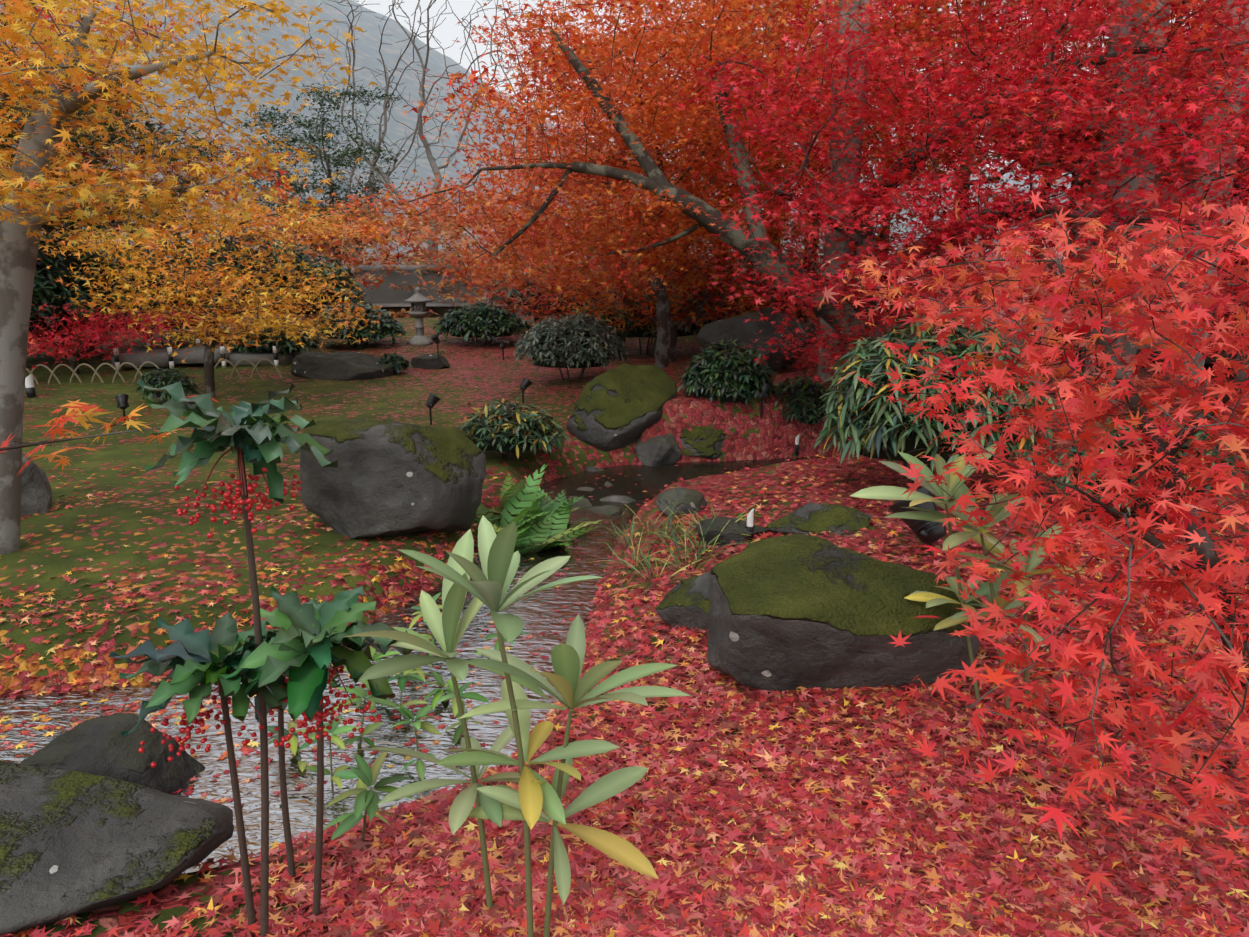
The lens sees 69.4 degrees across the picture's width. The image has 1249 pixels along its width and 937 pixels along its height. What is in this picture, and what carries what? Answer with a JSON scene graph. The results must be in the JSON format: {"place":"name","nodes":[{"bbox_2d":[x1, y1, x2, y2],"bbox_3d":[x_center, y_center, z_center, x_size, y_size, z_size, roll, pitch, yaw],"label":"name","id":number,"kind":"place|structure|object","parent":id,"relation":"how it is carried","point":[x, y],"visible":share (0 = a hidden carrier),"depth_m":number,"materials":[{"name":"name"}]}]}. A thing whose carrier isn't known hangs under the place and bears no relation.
{"place":"outdoors","nodes":[
{"label":"outdoors","id":0,"kind":"place"},
{"bbox_2d":[0,395,219,475],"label":"maple spray","id":1,"kind":"object","parent":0,"point":[80,417],"depth_m":2.24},
{"bbox_2d":[37,185,400,397],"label":"tree","id":2,"kind":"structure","parent":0,"point":[267,313],"depth_m":11.25,"materials":[{"name":"plant"}]},
{"bbox_2d":[228,665,340,722],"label":"manryo leaves","id":3,"kind":"object","parent":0,"point":[280,679],"visible":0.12,"depth_m":2.31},
{"bbox_2d":[0,456,831,873],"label":"stream","id":4,"kind":"structure","parent":0,"point":[528,610],"depth_m":4.26,"materials":[{"name":"liquid"}]},
{"bbox_2d":[267,593,528,840],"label":"streamside plants","id":5,"kind":"object","parent":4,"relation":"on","point":[366,798],"depth_m":3.70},
{"bbox_2d":[0,0,1071,273],"bbox_3d":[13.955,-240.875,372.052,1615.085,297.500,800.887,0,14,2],"label":"mountain ridge","id":6,"kind":"structure","parent":0,"point":[366,44],"depth_m":402.70,"materials":[{"name":"grey"}]},
{"bbox_2d":[0,24,294,330],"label":"maple","id":7,"kind":"object","parent":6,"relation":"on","point":[157,50],"depth_m":20.32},
{"bbox_2d":[88,138,421,327],"bbox_3d":[-9.223,-5.212,23.006,7.568,5.983,8.018,0,14,2],"label":"maple","id":8,"kind":"object","parent":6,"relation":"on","point":[363,229],"depth_m":23.01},
{"bbox_2d":[229,83,405,271],"bbox_3d":[-10.380,-8.187,31.741,6.109,9.999,6.397,0,14,2],"label":"tree","id":9,"kind":"object","parent":6,"relation":"on","point":[322,139],"depth_m":30.54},
{"bbox_2d":[252,212,439,323],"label":"maple","id":10,"kind":"object","parent":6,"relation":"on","point":[403,315],"depth_m":28.36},
{"bbox_2d":[267,199,519,275],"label":"maple","id":11,"kind":"object","parent":6,"relation":"on","point":[396,256],"depth_m":33.48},
{"bbox_2d":[344,211,576,317],"bbox_3d":[-5.086,-5.889,31.315,7.894,5.741,7.930,0,14,2],"label":"maple","id":12,"kind":"object","parent":6,"relation":"on","point":[439,265],"depth_m":29.60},
{"bbox_2d":[0,255,1248,936],"bbox_3d":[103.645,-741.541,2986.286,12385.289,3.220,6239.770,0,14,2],"label":"terrain","id":13,"kind":"structure","parent":0,"point":[60,531],"depth_m":6.25,"materials":[{"name":"green plant"}]},
{"bbox_2d":[25,374,36,397],"bbox_3d":[-7.652,-1.044,11.612,0.108,0.350,0.105,0,14,2],"label":"path light","id":14,"kind":"object","parent":13,"relation":"on","point":[30,388],"visible":0.79,"depth_m":11.58,"materials":[{"name":"white"}]},
{"bbox_2d":[21,453,52,516],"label":"rock","id":15,"kind":"object","parent":13,"relation":"on","point":[36,493],"visible":0.46,"depth_m":6.33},
{"bbox_2d":[29,244,96,337],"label":"hedge","id":16,"kind":"object","parent":13,"relation":"on","point":[39,281],"depth_m":14.03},
{"bbox_2d":[28,328,113,356],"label":"shrub","id":17,"kind":"object","parent":13,"relation":"on","point":[64,336],"depth_m":15.30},
{"bbox_2d":[0,0,151,204],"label":"maple","id":18,"kind":"object","parent":13,"relation":"on","point":[63,21],"depth_m":15.30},
{"bbox_2d":[0,0,154,194],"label":"conifer","id":19,"kind":"object","parent":13,"relation":"on","point":[109,128],"visible":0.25,"depth_m":11.29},
{"bbox_2d":[36,209,141,356],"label":"tree","id":20,"kind":"object","parent":13,"relation":"on","point":[77,281],"depth_m":14.89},
{"bbox_2d":[26,361,159,383],"bbox_3d":[-7.603,-1.330,12.722,2.215,0.338,0.028,-1,14,-6],"label":"hoop fence","id":21,"kind":"object","parent":13,"relation":"on","point":[92,368],"visible":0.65,"depth_m":12.71,"materials":[{"name":"brown wood"}]},
{"bbox_2d":[20,713,205,793],"bbox_3d":[-2.057,1.279,3.641,0.711,0.544,0.408,0,14,2],"label":"rock","id":22,"kind":"object","parent":13,"relation":"on","point":[99,746],"visible":0.33,"depth_m":3.56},
{"bbox_2d":[0,761,233,936],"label":"rock slab","id":23,"kind":"object","parent":13,"relation":"on","point":[72,842],"visible":1,"depth_m":2.50,"materials":[{"name":"stone"}]},
{"bbox_2d":[0,0,234,238],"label":"maple","id":24,"kind":"object","parent":13,"relation":"on","point":[141,85],"depth_m":17.74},
{"bbox_2d":[115,393,128,425],"bbox_3d":[-5.436,-0.604,9.792,0.136,0.430,0.164,-6,15,-22],"label":"spotlight","id":25,"kind":"object","parent":13,"relation":"on","point":[122,402],"visible":0.94,"depth_m":9.72,"materials":[{"name":"black"}]},
{"bbox_2d":[0,59,245,351],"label":"foliage","id":26,"kind":"object","parent":13,"relation":"on","point":[141,151],"depth_m":15.82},
{"bbox_2d":[27,299,222,373],"bbox_3d":[-8.388,-1.877,13.595,3.870,1.288,3.864,0,14,2],"label":"shrub","id":27,"kind":"object","parent":13,"relation":"on","point":[91,335],"depth_m":13.36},
{"bbox_2d":[62,236,250,348],"bbox_3d":[-8.295,-3.036,15.768,3.441,2.100,2.795,0,14,2],"label":"tree","id":28,"kind":"object","parent":13,"relation":"on","point":[79,265],"depth_m":15.07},
{"bbox_2d":[136,367,201,402],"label":"lawn shrub","id":29,"kind":"object","parent":13,"relation":"on","point":[188,386],"depth_m":11.00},
{"bbox_2d":[0,0,378,554],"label":"yellow maple","id":30,"kind":"object","parent":13,"relation":"on","point":[13,34],"depth_m":5.13,"materials":[{"name":"plant"}]},
{"bbox_2d":[111,332,300,368],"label":"stone bridge","id":31,"kind":"structure","parent":13,"relation":"on","point":[162,358],"depth_m":14.01,"materials":[{"name":"grey stone"}]},
{"bbox_2d":[138,665,313,925],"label":"manryo berries","id":32,"kind":"object","parent":13,"relation":"on","point":[225,721],"visible":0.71,"depth_m":2.11,"materials":[{"name":"red plant"}]},
{"bbox_2d":[108,610,287,738],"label":"plant leaves","id":33,"kind":"object","parent":32,"relation":"attached to","point":[191,658],"visible":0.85,"depth_m":2.01,"materials":[{"name":"green plant"}]},
{"bbox_2d":[142,216,327,338],"bbox_3d":[-7.575,-3.579,17.036,3.782,2.379,2.937,0,14,2],"label":"foliage","id":34,"kind":"object","parent":13,"relation":"on","point":[299,258],"depth_m":16.72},
{"bbox_2d":[175,433,301,936],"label":"manryo berries","id":35,"kind":"object","parent":13,"relation":"on","point":[245,502],"visible":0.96,"depth_m":2.01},
{"bbox_2d":[136,378,337,503],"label":"plant leaves","id":36,"kind":"object","parent":35,"relation":"attached to","point":[256,439],"visible":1,"depth_m":1.90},
{"bbox_2d":[214,359,282,378],"bbox_3d":[-5.457,-1.418,12.983,1.036,0.321,0.028,-2,14,-7],"label":"hoop fence","id":37,"kind":"object","parent":13,"relation":"on","point":[250,362],"visible":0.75,"depth_m":12.97,"materials":[{"name":"brown wood"}]},
{"bbox_2d":[227,314,324,355],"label":"hedge","id":38,"kind":"object","parent":13,"relation":"on","point":[285,345],"depth_m":14.15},
{"bbox_2d":[212,127,349,317],"bbox_3d":[-13.087,-8.384,34.693,5.620,8.937,4.696,0,14,2],"label":"foliage","id":39,"kind":"object","parent":13,"relation":"on","point":[282,168],"depth_m":33.95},
{"bbox_2d":[270,673,347,879],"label":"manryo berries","id":40,"kind":"object","parent":13,"relation":"on","point":[286,825],"visible":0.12,"depth_m":2.43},
{"bbox_2d":[275,246,369,326],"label":"hedge","id":41,"kind":"object","parent":13,"relation":"on","point":[338,272],"depth_m":17.68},
{"bbox_2d":[274,664,380,919],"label":"manryo berries","id":42,"kind":"object","parent":13,"relation":"on","point":[318,717],"visible":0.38,"depth_m":2.12,"materials":[{"name":"red plant"}]},
{"bbox_2d":[221,584,412,720],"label":"plant leaves","id":43,"kind":"object","parent":42,"relation":"attached to","point":[308,643],"visible":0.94,"depth_m":2.02,"materials":[{"name":"green plant"}]},
{"bbox_2d":[290,351,393,380],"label":"boulder","id":44,"kind":"object","parent":13,"relation":"on","point":[341,366],"visible":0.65,"depth_m":13.04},
{"bbox_2d":[248,205,448,271],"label":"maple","id":45,"kind":"object","parent":13,"relation":"on","point":[414,261],"depth_m":44.26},
{"bbox_2d":[309,301,405,346],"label":"hedge","id":46,"kind":"object","parent":13,"relation":"on","point":[391,324],"depth_m":15.38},
{"bbox_2d":[281,0,468,270],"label":"bare tree","id":47,"kind":"object","parent":13,"relation":"on","point":[384,124],"visible":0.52,"depth_m":42.05,"materials":[{"name":"grey plant"}]},
{"bbox_2d":[300,420,485,538],"bbox_3d":[-1.591,0.153,6.231,1.127,1.037,0.909,6,15,22],"label":"boulder","id":48,"kind":"object","parent":13,"relation":"on","point":[388,478],"visible":0.83,"depth_m":5.87,"materials":[{"name":"stone"}]},
{"bbox_2d":[378,352,410,373],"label":"lawn shrub","id":49,"kind":"object","parent":13,"relation":"on","point":[403,361],"depth_m":13.25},
{"bbox_2d":[309,265,513,318],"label":"tea house","id":50,"kind":"structure","parent":13,"relation":"on","point":[384,297],"depth_m":30.18,"materials":[{"name":"grey wood"}]},
{"bbox_2d":[403,287,433,345],"bbox_3d":[-3.626,-2.687,15.919,0.494,1.023,0.504,0,14,2],"label":"stone lantern","id":51,"kind":"object","parent":13,"relation":"on","point":[418,300],"visible":1,"depth_m":15.84,"materials":[{"name":"grey"}]},
{"bbox_2d":[270,0,572,264],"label":"bare tree","id":52,"kind":"object","parent":13,"relation":"on","point":[430,157],"visible":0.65,"depth_m":37.05,"materials":[{"name":"grey plant"}]},
{"bbox_2d":[411,353,449,368],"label":"slope rock","id":53,"kind":"object","parent":13,"relation":"on","point":[431,361],"visible":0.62,"depth_m":13.76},
{"bbox_2d":[426,393,440,424],"bbox_3d":[-2.052,-0.605,9.716,0.164,0.430,0.136,-10,17,-34],"label":"spotlight","id":54,"kind":"object","parent":13,"relation":"on","point":[432,401],"visible":0.94,"depth_m":9.65,"materials":[{"name":"black"}]},
{"bbox_2d":[362,205,523,277],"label":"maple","id":55,"kind":"object","parent":13,"relation":"on","point":[420,240],"depth_m":46.46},
{"bbox_2d":[433,301,532,344],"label":"hedge","id":56,"kind":"object","parent":13,"relation":"on","point":[511,321],"depth_m":15.72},
{"bbox_2d":[457,397,570,461],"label":"shrub","id":57,"kind":"object","parent":13,"relation":"on","point":[547,425],"depth_m":8.00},
{"bbox_2d":[345,515,690,936],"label":"leafy plant","id":58,"kind":"object","parent":13,"relation":"on","point":[536,793],"depth_m":2.02,"materials":[{"name":"plant"}]},
{"bbox_2d":[519,377,531,402],"bbox_3d":[-1.166,-0.873,10.659,0.159,0.416,0.125,-7,16,-25],"label":"spotlight","id":59,"kind":"object","parent":13,"relation":"on","point":[526,383],"visible":0.96,"depth_m":10.59,"materials":[{"name":"black"}]},
{"bbox_2d":[417,0,636,321],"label":"bare tree","id":60,"kind":"object","parent":13,"relation":"on","point":[505,139],"visible":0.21,"depth_m":40.60,"materials":[{"name":"grey plant"}]},
{"bbox_2d":[429,194,625,321],"bbox_3d":[-3.366,-6.691,32.781,8.312,6.615,8.676,0,14,2],"label":"maple","id":61,"kind":"object","parent":13,"relation":"on","point":[453,257],"depth_m":31.84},
{"bbox_2d":[474,464,602,554],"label":"ferns","id":62,"kind":"object","parent":13,"relation":"on","point":[516,499],"visible":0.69,"depth_m":6.76,"materials":[{"name":"green plant"}]},
{"bbox_2d":[484,265,629,320],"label":"hedge","id":63,"kind":"object","parent":13,"relation":"on","point":[509,293],"depth_m":18.43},
{"bbox_2d":[518,308,595,318],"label":"hedge","id":64,"kind":"object","parent":13,"relation":"on","point":[528,312],"depth_m":20.03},
{"bbox_2d":[513,313,630,381],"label":"green shrub","id":65,"kind":"object","parent":13,"relation":"on","point":[578,322],"depth_m":11.72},
{"bbox_2d":[434,150,712,328],"bbox_3d":[-0.716,-3.978,16.408,6.061,3.748,6.767,0,14,2],"label":"tree foliage","id":66,"kind":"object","parent":13,"relation":"on","point":[488,288],"depth_m":16.52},
{"bbox_2d":[557,496,591,511],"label":"stream stone","id":67,"kind":"object","parent":13,"relation":"on","point":[581,503],"visible":0.08,"depth_m":7.49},
{"bbox_2d":[370,912,783,936],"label":"fallen leaves","id":68,"kind":"object","parent":13,"relation":"on","point":[607,928],"visible":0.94,"depth_m":2.18,"materials":[{"name":"red plant"}]},
{"bbox_2d":[423,125,744,279],"bbox_3d":[-0.971,-5.554,23.920,8.772,6.496,6.787,0,14,2],"label":"maple","id":69,"kind":"object","parent":13,"relation":"on","point":[488,159],"depth_m":23.22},
{"bbox_2d":[587,505,622,515],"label":"stream stone","id":70,"kind":"object","parent":13,"relation":"on","point":[609,510],"visible":0.15,"depth_m":7.35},
{"bbox_2d":[403,0,827,356],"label":"maple","id":71,"kind":"object","parent":13,"relation":"on","point":[474,79],"depth_m":13.13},
{"bbox_2d":[600,495,635,502],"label":"stream stone","id":72,"kind":"object","parent":13,"relation":"on","point":[618,498],"visible":0.12,"depth_m":7.65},
{"bbox_2d":[566,363,676,451],"bbox_3d":[-0.017,-0.521,9.307,0.938,1.073,1.210,7,16,26],"label":"mossy boulder","id":73,"kind":"object","parent":13,"relation":"on","point":[621,406],"visible":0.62,"depth_m":8.91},
{"bbox_2d":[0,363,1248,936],"bbox_3d":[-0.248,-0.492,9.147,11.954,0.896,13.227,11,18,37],"label":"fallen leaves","id":74,"kind":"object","parent":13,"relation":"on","point":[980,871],"visible":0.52,"depth_m":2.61,"materials":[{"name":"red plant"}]},
{"bbox_2d":[573,290,701,354],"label":"hedge","id":75,"kind":"object","parent":13,"relation":"on","point":[625,319],"depth_m":14.66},
{"bbox_2d":[304,0,971,352],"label":"maple tree","id":76,"kind":"object","parent":13,"relation":"on","point":[544,106],"depth_m":9.27,"materials":[{"name":"plant"}]},
{"bbox_2d":[473,147,808,361],"bbox_3d":[0.245,-3.067,13.603,4.734,3.202,6.317,0,14,2],"label":"maple tree","id":77,"kind":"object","parent":13,"relation":"on","point":[631,292],"depth_m":13.19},
{"bbox_2d":[455,13,830,367],"bbox_3d":[0.343,-3.558,12.434,5.508,4.677,5.169,0,14,2],"label":"orange maple","id":78,"kind":"object","parent":13,"relation":"on","point":[632,169],"depth_m":11.70,"materials":[{"name":"plant"}]},
{"bbox_2d":[491,0,821,281],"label":"maple","id":79,"kind":"object","parent":13,"relation":"on","point":[667,2],"depth_m":18.40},
{"bbox_2d":[634,433,681,466],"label":"rock","id":80,"kind":"object","parent":13,"relation":"on","point":[660,450],"visible":0.67,"depth_m":8.89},
{"bbox_2d":[656,487,706,516],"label":"stream stone","id":81,"kind":"object","parent":13,"relation":"on","point":[692,500],"visible":0.75,"depth_m":6.17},
{"bbox_2d":[655,572,710,632],"bbox_3d":[0.401,0.633,4.226,0.456,0.303,0.385,10,17,36],"label":"rock","id":82,"kind":"object","parent":13,"relation":"on","point":[685,602],"visible":0.29,"depth_m":4.14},
{"bbox_2d":[680,423,726,458],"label":"mossy rock","id":83,"kind":"object","parent":13,"relation":"on","point":[705,441],"visible":0.44,"depth_m":9.06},
{"bbox_2d":[539,131,875,301],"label":"maple dome","id":84,"kind":"structure","parent":13,"relation":"on","point":[746,270],"depth_m":16.17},
{"bbox_2d":[677,339,779,403],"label":"shrub","id":85,"kind":"object","parent":13,"relation":"on","point":[696,373],"depth_m":9.18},
{"bbox_2d":[695,516,767,546],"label":"rock","id":86,"kind":"object","parent":13,"relation":"on","point":[737,530],"visible":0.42,"depth_m":5.30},
{"bbox_2d":[484,0,982,295],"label":"maple","id":87,"kind":"object","parent":13,"relation":"on","point":[684,9],"depth_m":13.62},
{"bbox_2d":[673,278,819,336],"bbox_3d":[2.036,-2.463,14.638,2.643,1.283,2.138,0,14,2],"label":"hedge","id":88,"kind":"object","parent":13,"relation":"on","point":[704,296],"depth_m":14.18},
{"bbox_2d":[746,508,753,539],"bbox_3d":[0.740,0.349,5.323,0.043,0.240,0.042,0,14,2],"label":"marker post","id":89,"kind":"object","parent":13,"relation":"on","point":[750,520],"visible":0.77,"depth_m":5.30,"materials":[{"name":"white"}]},
{"bbox_2d":[697,307,818,373],"bbox_3d":[1.593,-1.437,10.663,1.352,0.942,0.973,10,17,36],"label":"dark boulder","id":90,"kind":"object","parent":13,"relation":"on","point":[738,328],"visible":0.67,"depth_m":10.22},
{"bbox_2d":[757,383,770,418],"bbox_3d":[1.421,-0.671,9.214,0.126,0.420,0.146,11,18,37],"label":"spotlight","id":91,"kind":"object","parent":13,"relation":"on","point":[766,388],"visible":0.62,"depth_m":9.14,"materials":[{"name":"black"}]},
{"bbox_2d":[545,123,984,328],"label":"maple dome","id":92,"kind":"structure","parent":13,"relation":"on","point":[686,286],"depth_m":12.67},
{"bbox_2d":[763,0,782,292],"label":"tall tree","id":93,"kind":"object","parent":13,"relation":"on","point":[771,233],"depth_m":15.47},
{"bbox_2d":[772,371,832,424],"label":"pond shrub","id":94,"kind":"object","parent":13,"relation":"on","point":[805,411],"depth_m":9.27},
{"bbox_2d":[643,0,989,192],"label":"maple","id":95,"kind":"object","parent":13,"relation":"on","point":[826,81],"depth_m":23.78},
{"bbox_2d":[765,502,871,536],"bbox_3d":[1.150,0.321,5.382,0.612,0.243,0.414,6,15,23],"label":"mossy rock","id":96,"kind":"object","parent":13,"relation":"on","point":[814,518],"visible":0.83,"depth_m":5.27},
{"bbox_2d":[597,0,1043,349],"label":"maple","id":97,"kind":"object","parent":13,"relation":"on","point":[902,31],"depth_m":12.90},
{"bbox_2d":[817,0,870,380],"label":"tall tree","id":98,"kind":"object","parent":13,"relation":"on","point":[840,244],"visible":0.21,"depth_m":9.29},
{"bbox_2d":[707,533,982,693],"bbox_3d":[0.855,0.638,3.568,1.059,0.690,0.745,0,14,2],"label":"mossy rock","id":99,"kind":"object","parent":13,"relation":"on","point":[795,611],"visible":0.85,"depth_m":3.31,"materials":[{"name":"stone"}]},
{"bbox_2d":[795,264,927,336],"bbox_3d":[3.800,-2.768,15.220,2.865,1.701,2.354,0,14,2],"label":"hedge","id":100,"kind":"object","parent":13,"relation":"on","point":[889,303],"depth_m":14.72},
{"bbox_2d":[698,0,1096,250],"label":"maple","id":101,"kind":"object","parent":13,"relation":"on","point":[899,55],"depth_m":17.68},
{"bbox_2d":[888,487,946,554],"bbox_3d":[1.557,0.305,4.809,0.250,0.456,0.310,-13,19,-41],"label":"rock","id":102,"kind":"object","parent":13,"relation":"on","point":[929,533],"visible":0.71,"depth_m":4.71,"materials":[{"name":"grey"}]},
{"bbox_2d":[764,112,1087,314],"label":"maple dome","id":103,"kind":"structure","parent":13,"relation":"on","point":[910,217],"depth_m":14.58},
{"bbox_2d":[808,309,1061,488],"bbox_3d":[1.998,-0.416,5.825,1.613,1.322,1.383,0,14,2],"label":"rhododendron bush","id":104,"kind":"object","parent":13,"relation":"on","point":[842,412],"depth_m":5.50,"materials":[{"name":"plant"}]},
{"bbox_2d":[655,0,1248,388],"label":"maple","id":105,"kind":"object","parent":13,"relation":"on","point":[1091,91],"depth_m":7.15,"materials":[{"name":"plant"}]},
{"bbox_2d":[850,442,1104,709],"bbox_3d":[1.242,0.414,3.178,0.780,1.015,0.514,14,19,43],"label":"broad-leaved shrub","id":106,"kind":"object","parent":13,"relation":"on","point":[955,487],"depth_m":3.18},
{"bbox_2d":[782,0,1203,333],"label":"maple","id":107,"kind":"object","parent":13,"relation":"on","point":[970,65],"depth_m":12.33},
{"bbox_2d":[818,190,1248,935],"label":"maple","id":108,"kind":"object","parent":13,"relation":"on","point":[1000,382],"depth_m":2.24,"materials":[{"name":"plant"}]},
{"bbox_2d":[868,0,1204,329],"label":"maple","id":109,"kind":"object","parent":13,"relation":"on","point":[1017,29],"depth_m":18.13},
{"bbox_2d":[863,0,1234,184],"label":"maple","id":110,"kind":"object","parent":13,"relation":"on","point":[1056,162],"depth_m":13.10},
{"bbox_2d":[985,32,1248,376],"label":"garden hall","id":111,"kind":"structure","parent":13,"relation":"on","point":[1208,362],"depth_m":12.76,"materials":[{"name":"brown wood"}]},
{"bbox_2d":[1080,0,1170,403],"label":"tall tree","id":112,"kind":"object","parent":13,"relation":"on","point":[1129,349],"visible":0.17,"depth_m":8.21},
{"bbox_2d":[1030,2,1248,383],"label":"maple","id":113,"kind":"object","parent":13,"relation":"on","point":[1087,141],"depth_m":10.77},
{"bbox_2d":[1040,409,1248,519],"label":"low shrub","id":114,"kind":"object","parent":13,"relation":"on","point":[1214,452],"depth_m":5.21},
{"bbox_2d":[1163,0,1248,382],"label":"tall tree","id":115,"kind":"object","parent":13,"relation":"on","point":[1197,356],"visible":0.19,"depth_m":9.94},
{"bbox_2d":[352,0,1219,175],"label":"sky","id":116,"kind":"structure","parent":0,"point":[447,31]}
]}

